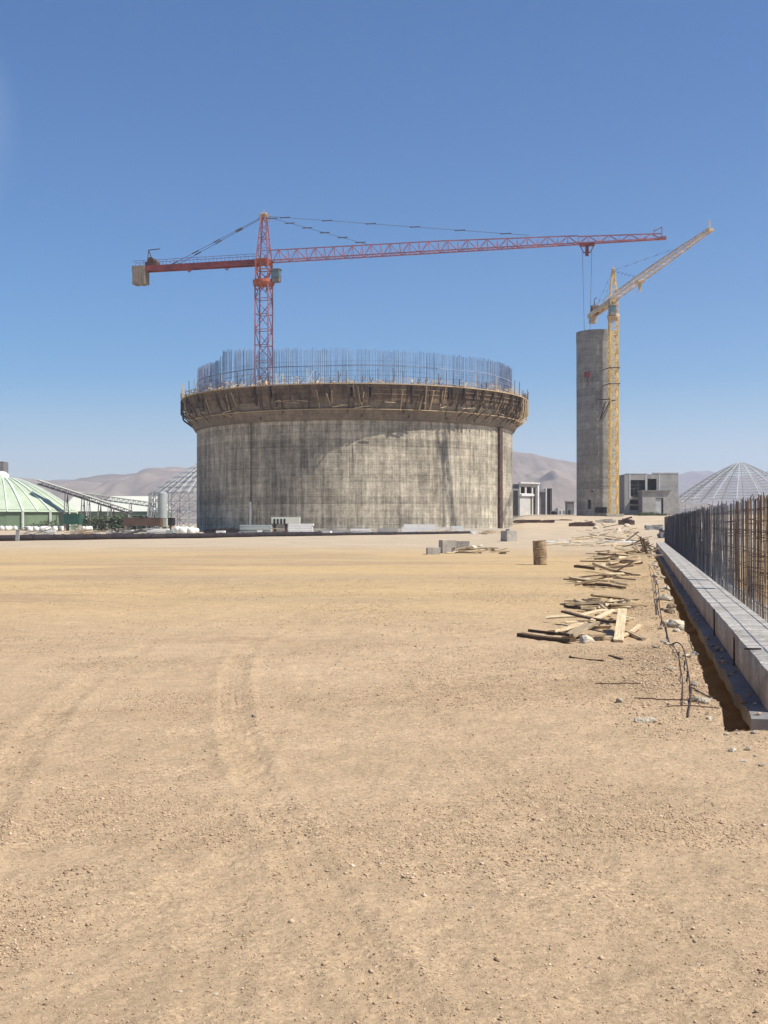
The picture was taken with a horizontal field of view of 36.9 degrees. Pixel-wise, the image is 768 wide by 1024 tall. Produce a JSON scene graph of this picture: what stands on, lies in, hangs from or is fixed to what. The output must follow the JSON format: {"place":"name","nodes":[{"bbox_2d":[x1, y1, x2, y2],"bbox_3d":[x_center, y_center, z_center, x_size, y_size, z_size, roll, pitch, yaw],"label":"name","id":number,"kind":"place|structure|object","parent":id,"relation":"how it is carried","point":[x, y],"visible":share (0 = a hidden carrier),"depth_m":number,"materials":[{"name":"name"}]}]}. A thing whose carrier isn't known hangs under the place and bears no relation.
{"place":"outdoors","nodes":[
{"label":"outdoors","id":0,"kind":"place"},
{"bbox_2d":[9,467,196,523],"bbox_3d":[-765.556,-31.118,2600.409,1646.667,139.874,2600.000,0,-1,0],"label":"hill","id":1,"kind":"structure","parent":0,"point":[145,482],"depth_m":2068.01,"materials":[{"name":"soil"}]},
{"bbox_2d":[0,515,767,1023],"bbox_3d":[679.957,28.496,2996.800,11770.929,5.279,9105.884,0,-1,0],"label":"ground","id":2,"kind":"structure","parent":0,"point":[404,565],"depth_m":7.07,"materials":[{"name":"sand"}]},
{"bbox_2d":[0,534,33,540],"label":"black pipe","id":3,"kind":"object","parent":2,"relation":"on","point":[29,537],"visible":0.8,"depth_m":100.48,"materials":[{"name":"plastic"}]},
{"bbox_2d":[0,471,77,529],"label":"dome hall","id":4,"kind":"structure","parent":2,"relation":"on","point":[23,502],"depth_m":252.79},
{"bbox_2d":[0,461,7,472],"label":"lift tower","id":5,"kind":"structure","parent":4,"relation":"on","point":[3,466],"depth_m":301.03,"materials":[{"name":"concrete"}]},
{"bbox_2d":[20,526,61,534],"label":"scrap heap","id":6,"kind":"object","parent":2,"relation":"on","point":[38,533],"visible":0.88,"depth_m":143.93,"materials":[{"name":"white metal"}]},
{"bbox_2d":[33,534,65,540],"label":"black pipe","id":7,"kind":"object","parent":2,"relation":"on","point":[51,537],"visible":0.82,"depth_m":103.88,"materials":[{"name":"plastic"}]},
{"bbox_2d":[63,514,82,530],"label":"container","id":8,"kind":"object","parent":2,"relation":"on","point":[68,519],"visible":0.98,"depth_m":235.06,"materials":[{"name":"metal"}]},
{"bbox_2d":[65,534,95,539],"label":"black pipe","id":9,"kind":"object","parent":2,"relation":"on","point":[80,536],"visible":0.84,"depth_m":106.98,"materials":[{"name":"plastic"}]},
{"bbox_2d":[37,479,131,529],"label":"conveyor","id":10,"kind":"object","parent":2,"relation":"on","point":[88,499],"visible":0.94,"depth_m":254.11,"materials":[{"name":"metal"}]},
{"bbox_2d":[65,529,121,533],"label":"scrap heap","id":11,"kind":"object","parent":2,"relation":"on","point":[84,532],"visible":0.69,"depth_m":136.95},
{"bbox_2d":[68,496,120,528],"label":"storage hall","id":12,"kind":"structure","parent":2,"relation":"on","point":[74,502],"depth_m":301.21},
{"bbox_2d":[86,516,115,530],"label":"shrub","id":13,"kind":"object","parent":2,"relation":"on","point":[97,522],"visible":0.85,"depth_m":239.39,"materials":[{"name":"green plant"}]},
{"bbox_2d":[94,515,123,530],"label":"shrub","id":14,"kind":"object","parent":2,"relation":"on","point":[106,520],"visible":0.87,"depth_m":239.29,"materials":[{"name":"green plant"}]},
{"bbox_2d":[95,533,123,539],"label":"black pipe","id":15,"kind":"object","parent":2,"relation":"on","point":[109,536],"visible":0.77,"depth_m":110.08,"materials":[{"name":"plastic"}]},
{"bbox_2d":[95,515,127,529],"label":"shrub","id":16,"kind":"object","parent":2,"relation":"on","point":[125,516],"visible":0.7,"depth_m":239.54,"materials":[{"name":"green plant"}]},
{"bbox_2d":[72,492,156,529],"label":"conveyor","id":17,"kind":"object","parent":2,"relation":"on","point":[116,501],"visible":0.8,"depth_m":274.09,"materials":[{"name":"metal"}]},
{"bbox_2d":[106,527,154,533],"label":"scrap heap","id":18,"kind":"object","parent":2,"relation":"on","point":[129,532],"visible":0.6,"depth_m":130.79,"materials":[{"name":"metal"}]},
{"bbox_2d":[124,533,150,538],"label":"black pipe","id":19,"kind":"object","parent":2,"relation":"on","point":[138,536],"visible":0.77,"depth_m":113.36,"materials":[{"name":"plastic"}]},
{"bbox_2d":[106,496,170,527],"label":"storage hall","id":20,"kind":"structure","parent":2,"relation":"on","point":[137,510],"depth_m":345.09,"materials":[{"name":"metal"}]},
{"bbox_2d":[123,518,162,531],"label":"container","id":21,"kind":"object","parent":2,"relation":"on","point":[128,522],"visible":0.97,"depth_m":195.00,"materials":[{"name":"metal"}]},
{"bbox_2d":[146,529,169,532],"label":"board pile","id":22,"kind":"object","parent":2,"relation":"on","point":[157,531],"visible":0.59,"depth_m":175.97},
{"bbox_2d":[157,491,166,528],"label":"site tank","id":23,"kind":"object","parent":2,"relation":"on","point":[162,504],"visible":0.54,"depth_m":306.97,"materials":[{"name":"white metal"}]},
{"bbox_2d":[151,533,175,538],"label":"black pipe","id":24,"kind":"object","parent":2,"relation":"on","point":[164,536],"visible":0.91,"depth_m":116.61,"materials":[{"name":"plastic"}]},
{"bbox_2d":[162,518,167,528],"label":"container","id":25,"kind":"object","parent":2,"relation":"on","point":[165,523],"visible":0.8,"depth_m":197.05,"materials":[{"name":"metal"}]},
{"bbox_2d":[168,518,174,529],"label":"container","id":26,"kind":"object","parent":2,"relation":"on","point":[171,522],"visible":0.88,"depth_m":194.18,"materials":[{"name":"metal"}]},
{"bbox_2d":[148,463,196,528],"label":"steel dome frame","id":27,"kind":"object","parent":2,"relation":"on","point":[168,484],"visible":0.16,"depth_m":320.72,"materials":[{"name":"metal"}]},
{"bbox_2d":[176,533,200,537],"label":"black pipe","id":28,"kind":"object","parent":2,"relation":"on","point":[188,535],"visible":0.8,"depth_m":119.64,"materials":[{"name":"plastic"}]},
{"bbox_2d":[200,532,222,537],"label":"black pipe","id":29,"kind":"object","parent":2,"relation":"on","point":[212,535],"visible":0.84,"depth_m":122.88,"materials":[{"name":"plastic"}]},
{"bbox_2d":[203,529,239,532],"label":"sheeting pile","id":30,"kind":"object","parent":2,"relation":"on","point":[221,530],"visible":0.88,"depth_m":178.04,"materials":[{"name":"black metal"}]},
{"bbox_2d":[223,532,244,537],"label":"black pipe","id":31,"kind":"object","parent":2,"relation":"on","point":[241,534],"visible":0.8,"depth_m":126.05,"materials":[{"name":"plastic"}]},
{"bbox_2d":[244,532,265,536],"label":"black pipe","id":32,"kind":"object","parent":2,"relation":"on","point":[255,534],"visible":0.84,"depth_m":129.24,"materials":[{"name":"plastic"}]},
{"bbox_2d":[239,525,272,532],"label":"sheet stack","id":33,"kind":"object","parent":2,"relation":"on","point":[254,528],"visible":0.89,"depth_m":180.02,"materials":[{"name":"grey metal"}]},
{"bbox_2d":[265,532,284,536],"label":"black pipe","id":34,"kind":"object","parent":2,"relation":"on","point":[272,534],"visible":0.81,"depth_m":132.26,"materials":[{"name":"plastic"}]},
{"bbox_2d":[271,517,299,531],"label":"container","id":35,"kind":"object","parent":2,"relation":"on","point":[284,520],"visible":0.82,"depth_m":184.00,"materials":[{"name":"metal"}]},
{"bbox_2d":[285,531,303,535],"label":"black pipe","id":36,"kind":"object","parent":2,"relation":"on","point":[301,533],"visible":0.75,"depth_m":135.57,"materials":[{"name":"plastic"}]},
{"bbox_2d":[288,524,313,531],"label":"panel stack","id":37,"kind":"object","parent":2,"relation":"on","point":[300,527],"visible":0.89,"depth_m":175.99,"materials":[{"name":"white"}]},
{"bbox_2d":[304,531,321,535],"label":"black pipe","id":38,"kind":"object","parent":2,"relation":"on","point":[318,533],"visible":0.81,"depth_m":138.82,"materials":[{"name":"plastic"}]},
{"bbox_2d":[321,532,347,535],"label":"black pipe","id":39,"kind":"object","parent":2,"relation":"on","point":[333,534],"visible":0.78,"depth_m":142.71,"materials":[{"name":"plastic"}]},
{"bbox_2d":[321,526,360,531],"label":"scrap heap","id":40,"kind":"object","parent":2,"relation":"on","point":[334,529],"visible":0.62,"depth_m":182.96,"materials":[{"name":"grey metal"}]},
{"bbox_2d":[180,347,528,531],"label":"silo","id":41,"kind":"object","parent":2,"relation":"on","point":[349,453],"visible":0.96,"depth_m":194.79,"materials":[{"name":"concrete"}]},
{"bbox_2d":[348,532,371,534],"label":"black pipe","id":42,"kind":"object","parent":2,"relation":"on","point":[359,533],"visible":0.77,"depth_m":147.68,"materials":[{"name":"plastic"}]},
{"bbox_2d":[351,529,369,531],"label":"sheet stack","id":43,"kind":"object","parent":2,"relation":"on","point":[359,530],"visible":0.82,"depth_m":180.01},
{"bbox_2d":[372,532,395,534],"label":"black pipe","id":44,"kind":"object","parent":2,"relation":"on","point":[383,533],"visible":0.9,"depth_m":152.41,"materials":[{"name":"plastic"}]},
{"bbox_2d":[378,528,397,530],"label":"slab stack","id":45,"kind":"object","parent":2,"relation":"on","point":[387,529],"visible":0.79,"depth_m":175.91,"materials":[{"name":"grey concrete"}]},
{"bbox_2d":[132,212,665,385],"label":"tower crane","id":46,"kind":"object","parent":2,"relation":"on","point":[140,275],"visible":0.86,"depth_m":198.94,"materials":[{"name":"red metal"}]},
{"bbox_2d":[395,532,417,534],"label":"black pipe","id":47,"kind":"object","parent":2,"relation":"on","point":[403,533],"visible":0.94,"depth_m":157.12,"materials":[{"name":"plastic"}]},
{"bbox_2d":[404,524,434,526],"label":"pale beam","id":48,"kind":"structure","parent":2,"relation":"on","point":[419,525],"depth_m":187.92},
{"bbox_2d":[402,527,449,531],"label":"white wall","id":49,"kind":"structure","parent":2,"relation":"on","point":[415,529],"depth_m":172.05,"materials":[{"name":"concrete"}]},
{"bbox_2d":[426,547,440,554],"bbox_3d":[2.496,1.970,57.990,0.685,0.387,0.828,0,-1,-4],"label":"concrete block","id":50,"kind":"object","parent":2,"relation":"on","point":[433,550],"depth_m":57.59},
{"bbox_2d":[439,540,455,552],"bbox_3d":[3.320,1.830,60.282,0.788,0.720,0.614,0,-1,-16],"label":"concrete block","id":51,"kind":"object","parent":2,"relation":"on","point":[446,545],"depth_m":60.02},
{"bbox_2d":[451,526,462,530],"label":"wrapped block","id":52,"kind":"object","parent":2,"relation":"on","point":[458,528],"depth_m":173.98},
{"bbox_2d":[471,528,500,533],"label":"scrap heap","id":53,"kind":"object","parent":2,"relation":"on","point":[492,531],"visible":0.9,"depth_m":159.72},
{"bbox_2d":[501,529,516,540],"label":"concrete block","id":54,"kind":"object","parent":2,"relation":"on","point":[507,535],"depth_m":99.42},
{"bbox_2d":[513,482,539,516],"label":"concrete building","id":55,"kind":"structure","parent":2,"relation":"on","point":[525,498],"depth_m":301.51,"materials":[{"name":"concrete"}]},
{"bbox_2d":[513,490,517,514],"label":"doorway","id":56,"kind":"structure","parent":55,"relation":"in","point":[515,493],"depth_m":299.13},
{"bbox_2d":[513,520,554,522],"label":"beam stack","id":57,"kind":"object","parent":2,"relation":"on","point":[534,521],"visible":0.94,"depth_m":225.59,"materials":[{"name":"metal"}]},
{"bbox_2d":[533,540,546,564],"bbox_3d":[5.769,1.503,42.654,0.560,0.924,0.530,0,-1,0],"label":"barrel","id":58,"kind":"object","parent":2,"relation":"on","point":[539,552],"visible":1,"depth_m":42.44,"materials":[{"name":"metal"}]},
{"bbox_2d":[539,488,551,514],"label":"concrete building","id":59,"kind":"structure","parent":2,"relation":"on","point":[545,501],"depth_m":306.05,"materials":[{"name":"concrete"}]},
{"bbox_2d":[517,632,575,641],"bbox_3d":[2.218,1.729,15.835,0.120,0.067,1.207,-3,0,-30],"label":"plank","id":60,"kind":"object","parent":2,"relation":"on","point":[541,637],"visible":1,"depth_m":15.78,"materials":[{"name":"wood"}]},
{"bbox_2d":[528,629,573,636],"bbox_3d":[2.293,1.670,15.906,0.076,0.043,1.000,7,-5,-26],"label":"plank","id":61,"kind":"object","parent":60,"relation":"on","point":[551,633],"visible":1,"depth_m":15.83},
{"bbox_2d":[546,614,576,618],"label":"plank","id":62,"kind":"object","parent":2,"relation":"on","point":[559,616],"visible":0.87,"depth_m":18.57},
{"bbox_2d":[547,622,582,631],"bbox_3d":[2.659,1.692,16.834,0.128,0.049,0.986,-9,-3,34],"label":"plank","id":63,"kind":"object","parent":2,"relation":"on","point":[574,625],"visible":0.94,"depth_m":16.82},
{"bbox_2d":[555,508,575,514],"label":"building","id":64,"kind":"structure","parent":2,"relation":"on","point":[560,511],"depth_m":380.02,"materials":[{"name":"grey concrete"}]},
{"bbox_2d":[565,501,574,514],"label":"site hut","id":65,"kind":"object","parent":2,"relation":"on","point":[569,507],"visible":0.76,"depth_m":300.02,"materials":[{"name":"concrete"}]},
{"bbox_2d":[561,622,599,637],"bbox_3d":[2.761,1.653,16.173,0.214,0.044,1.098,-6,3,29],"label":"plank","id":66,"kind":"object","parent":2,"relation":"on","point":[579,630],"visible":0.87,"depth_m":16.10,"materials":[{"name":"wood"}]},
{"bbox_2d":[569,521,594,525],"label":"beam stack","id":67,"kind":"object","parent":2,"relation":"on","point":[590,523],"visible":0.98,"depth_m":204.63,"materials":[{"name":"metal"}]},
{"bbox_2d":[564,598,600,601],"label":"plank","id":68,"kind":"object","parent":2,"relation":"on","point":[572,600],"visible":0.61,"depth_m":22.96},
{"bbox_2d":[590,593,625,599],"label":"plank","id":69,"kind":"object","parent":68,"relation":"on","point":[605,596],"visible":0.98,"depth_m":22.85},
{"bbox_2d":[574,565,594,569],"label":"plank","id":70,"kind":"object","parent":2,"relation":"on","point":[584,567],"visible":1,"depth_m":36.78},
{"bbox_2d":[574,579,598,585],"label":"plank","id":71,"kind":"object","parent":2,"relation":"on","point":[586,582],"visible":1,"depth_m":28.01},
{"bbox_2d":[563,605,609,609],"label":"plank","id":72,"kind":"object","parent":2,"relation":"on","point":[571,606],"visible":0.5,"depth_m":21.31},
{"bbox_2d":[570,601,602,604],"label":"plank","id":73,"kind":"object","parent":72,"relation":"on","point":[582,603],"visible":0.98,"depth_m":21.33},
{"bbox_2d":[579,635,594,643],"bbox_3d":[2.724,1.713,15.473,0.223,0.137,0.177,0,-1,-28],"label":"rock","id":74,"kind":"object","parent":2,"relation":"on","point":[585,639],"visible":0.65,"depth_m":15.41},
{"bbox_2d":[580,560,612,561],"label":"plank","id":75,"kind":"object","parent":2,"relation":"on","point":[595,560],"visible":0.78,"depth_m":45.78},
{"bbox_2d":[576,329,617,515],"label":"concrete tower","id":76,"kind":"structure","parent":2,"relation":"on","point":[592,457],"depth_m":258.04,"materials":[{"name":"concrete"}]},
{"bbox_2d":[594,625,611,628],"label":"plank","id":77,"kind":"object","parent":2,"relation":"on","point":[603,627],"visible":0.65,"depth_m":17.36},
{"bbox_2d":[582,584,625,588],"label":"plank","id":78,"kind":"object","parent":2,"relation":"on","point":[617,586],"visible":0.85,"depth_m":27.96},
{"bbox_2d":[595,519,615,522],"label":"rubble heap","id":79,"kind":"object","parent":2,"relation":"on","point":[606,521],"visible":0.98,"depth_m":225.57,"materials":[{"name":"concrete"}]},
{"bbox_2d":[592,562,619,572],"bbox_3d":[6.895,1.741,35.771,0.923,0.097,0.126,19,12,29],"label":"plank","id":80,"kind":"object","parent":2,"relation":"on","point":[602,567],"visible":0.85,"depth_m":35.76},
{"bbox_2d":[604,603,630,609],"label":"plank","id":81,"kind":"object","parent":2,"relation":"on","point":[615,607],"visible":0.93,"depth_m":20.91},
{"bbox_2d":[613,608,626,641],"bbox_3d":[3.356,1.609,16.352,0.140,0.061,1.670,2,11,13],"label":"plank","id":82,"kind":"object","parent":2,"relation":"on","point":[620,625],"visible":1,"depth_m":16.35,"materials":[{"name":"wood"}]},
{"bbox_2d":[606,563,633,568],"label":"plank","id":83,"kind":"object","parent":2,"relation":"on","point":[620,566],"visible":0.67,"depth_m":38.32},
{"bbox_2d":[618,517,634,524],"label":"scrap pile","id":84,"kind":"object","parent":2,"relation":"on","point":[629,520],"visible":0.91,"depth_m":217.65,"materials":[{"name":"metal"}]},
{"bbox_2d":[624,624,642,636],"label":"plank","id":85,"kind":"object","parent":2,"relation":"on","point":[635,628],"visible":0.78,"depth_m":16.73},
{"bbox_2d":[625,629,645,639],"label":"plank","id":86,"kind":"object","parent":2,"relation":"on","point":[640,637],"visible":0.81,"depth_m":16.06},
{"bbox_2d":[634,717,657,722],"bbox_3d":[2.090,1.656,9.190,0.193,0.049,0.102,0,-1,-3],"label":"rock","id":87,"kind":"object","parent":2,"relation":"on","point":[645,720],"visible":0.98,"depth_m":9.15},
{"bbox_2d":[619,473,677,514],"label":"concrete building","id":88,"kind":"structure","parent":2,"relation":"on","point":[646,492],"depth_m":285.05,"materials":[{"name":"concrete"}]},
{"bbox_2d":[656,499,661,513],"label":"door","id":89,"kind":"structure","parent":88,"relation":"in","point":[658,501],"depth_m":280.26,"materials":[{"name":"metal"}]},
{"bbox_2d":[588,220,713,515],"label":"tower crane","id":90,"kind":"object","parent":2,"relation":"on","point":[611,304],"visible":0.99,"depth_m":254.34,"materials":[{"name":"yellow metal"}]},
{"bbox_2d":[644,525,662,529],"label":"beam stack","id":91,"kind":"object","parent":2,"relation":"on","point":[652,527],"visible":0.91,"depth_m":174.64,"materials":[{"name":"metal"}]},
{"bbox_2d":[634,697,688,699],"bbox_3d":[2.495,1.681,10.358,0.488,0.025,0.040,0,-1,2],"label":"bent rod","id":92,"kind":"object","parent":2,"relation":"on","point":[659,699],"visible":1,"depth_m":10.35,"materials":[{"name":"metal"}]},
{"bbox_2d":[658,594,676,600],"bbox_3d":[5.639,1.704,22.964,0.277,0.146,0.446,0,-1,-23],"label":"rock","id":93,"kind":"object","parent":2,"relation":"on","point":[666,597],"visible":0.95,"depth_m":22.93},
{"bbox_2d":[667,619,683,627],"bbox_3d":[4.345,1.673,17.138,0.245,0.151,0.304,0,-1,1],"label":"rock","id":94,"kind":"object","parent":2,"relation":"on","point":[671,623],"visible":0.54,"depth_m":17.05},
{"bbox_2d":[669,644,682,704],"bbox_3d":[3.167,1.671,12.438,0.081,0.057,5.044,0,-1,13],"label":"bent rod","id":95,"kind":"object","parent":2,"relation":"on","point":[681,675],"visible":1,"depth_m":11.87,"materials":[{"name":"metal"}]},
{"bbox_2d":[665,626,691,717],"bbox_3d":[3.398,1.662,13.264,0.143,0.111,7.887,0,-1,12],"label":"bent rod","id":96,"kind":"object","parent":2,"relation":"on","point":[687,672],"visible":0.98,"depth_m":11.87,"materials":[{"name":"metal"}]},
{"bbox_2d":[666,705,718,708],"bbox_3d":[2.644,1.669,9.881,0.439,0.026,0.011,0,-1,9],"label":"bent rod","id":97,"kind":"object","parent":2,"relation":"on","point":[692,705],"visible":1,"depth_m":9.88,"materials":[{"name":"metal"}]},
{"bbox_2d":[697,697,710,703],"bbox_3d":[2.838,1.662,10.186,0.128,0.087,0.183,0,-1,40],"label":"rock","id":98,"kind":"object","parent":2,"relation":"on","point":[704,700],"visible":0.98,"depth_m":10.18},
{"bbox_2d":[653,542,767,730],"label":"concrete footing","id":99,"kind":"object","parent":2,"relation":"on","point":[743,624],"visible":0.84,"depth_m":18.69,"materials":[{"name":"concrete"}]},
{"bbox_2d":[664,492,767,622],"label":"rebar wall","id":100,"kind":"structure","parent":99,"relation":"on","point":[682,534],"depth_m":26.95,"materials":[{"name":"metal"}]},
{"bbox_2d":[710,520,712,575],"bbox_3d":[9.167,1.004,32.253,0.043,1.577,0.469,0,-1,13],"label":"rebar","id":101,"kind":"object","parent":100,"relation":"hanging from","point":[711,562],"visible":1,"depth_m":32.23,"materials":[{"name":"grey metal"}]},
{"bbox_2d":[721,534,723,578],"bbox_3d":[8.225,1.089,28.000,0.043,1.089,0.389,0,-1,14],"label":"rebar","id":102,"kind":"object","parent":100,"relation":"hanging from","point":[722,568],"visible":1,"depth_m":27.98,"materials":[{"name":"grey metal"}]},
{"bbox_2d":[678,462,767,514],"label":"steel dome frame","id":103,"kind":"object","parent":2,"relation":"on","point":[742,465],"visible":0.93,"depth_m":296.73,"materials":[{"name":"metal"}]},
{"label":"plank","id":104,"kind":"object","parent":2,"relation":"on","visible":0},
{"bbox_2d":[578,609,607,617],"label":"plank","id":105,"kind":"object","parent":104,"relation":"on","point":[589,613],"visible":0.8,"depth_m":18.51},
{"bbox_2d":[599,603,616,613],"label":"plank","id":106,"kind":"object","parent":104,"relation":"on","point":[602,606],"visible":0.48,"depth_m":19.76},
{"bbox_2d":[589,609,616,621],"bbox_3d":[3.404,1.597,17.845,0.097,0.038,1.579,7,4,23],"label":"plank","id":107,"kind":"object","parent":106,"relation":"on","point":[605,614],"visible":0.94,"depth_m":17.77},
{"bbox_2d":[561,610,615,623],"bbox_3d":[3.118,1.596,17.425,0.095,0.051,1.684,1,1,-20],"label":"plank","id":108,"kind":"object","parent":107,"relation":"on","point":[585,617],"visible":0.93,"depth_m":17.51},
{"bbox_2d":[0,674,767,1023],"bbox_3d":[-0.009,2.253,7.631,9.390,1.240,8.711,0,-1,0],"label":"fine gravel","id":109,"kind":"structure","parent":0,"point":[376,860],"depth_m":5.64,"materials":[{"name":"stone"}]},
{"bbox_2d":[0,0,767,479],"label":"sky","id":110,"kind":"structure","parent":0,"point":[129,129],"materials":[{"name":"blue"}]},
{"bbox_2d":[456,541,469,547],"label":"concrete block","id":111,"kind":"object","parent":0,"point":[459,544],"depth_m":70.23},
{"bbox_2d":[513,451,762,517],"bbox_3d":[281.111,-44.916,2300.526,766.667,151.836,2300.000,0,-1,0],"label":"hill","id":112,"kind":"structure","parent":0,"point":[559,477],"depth_m":1802.28,"materials":[{"name":"soil"}]},
{"bbox_2d":[678,471,767,510],"bbox_3d":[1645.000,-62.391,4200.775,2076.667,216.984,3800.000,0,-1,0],"label":"hill","id":113,"kind":"structure","parent":0,"point":[687,480],"depth_m":3596.25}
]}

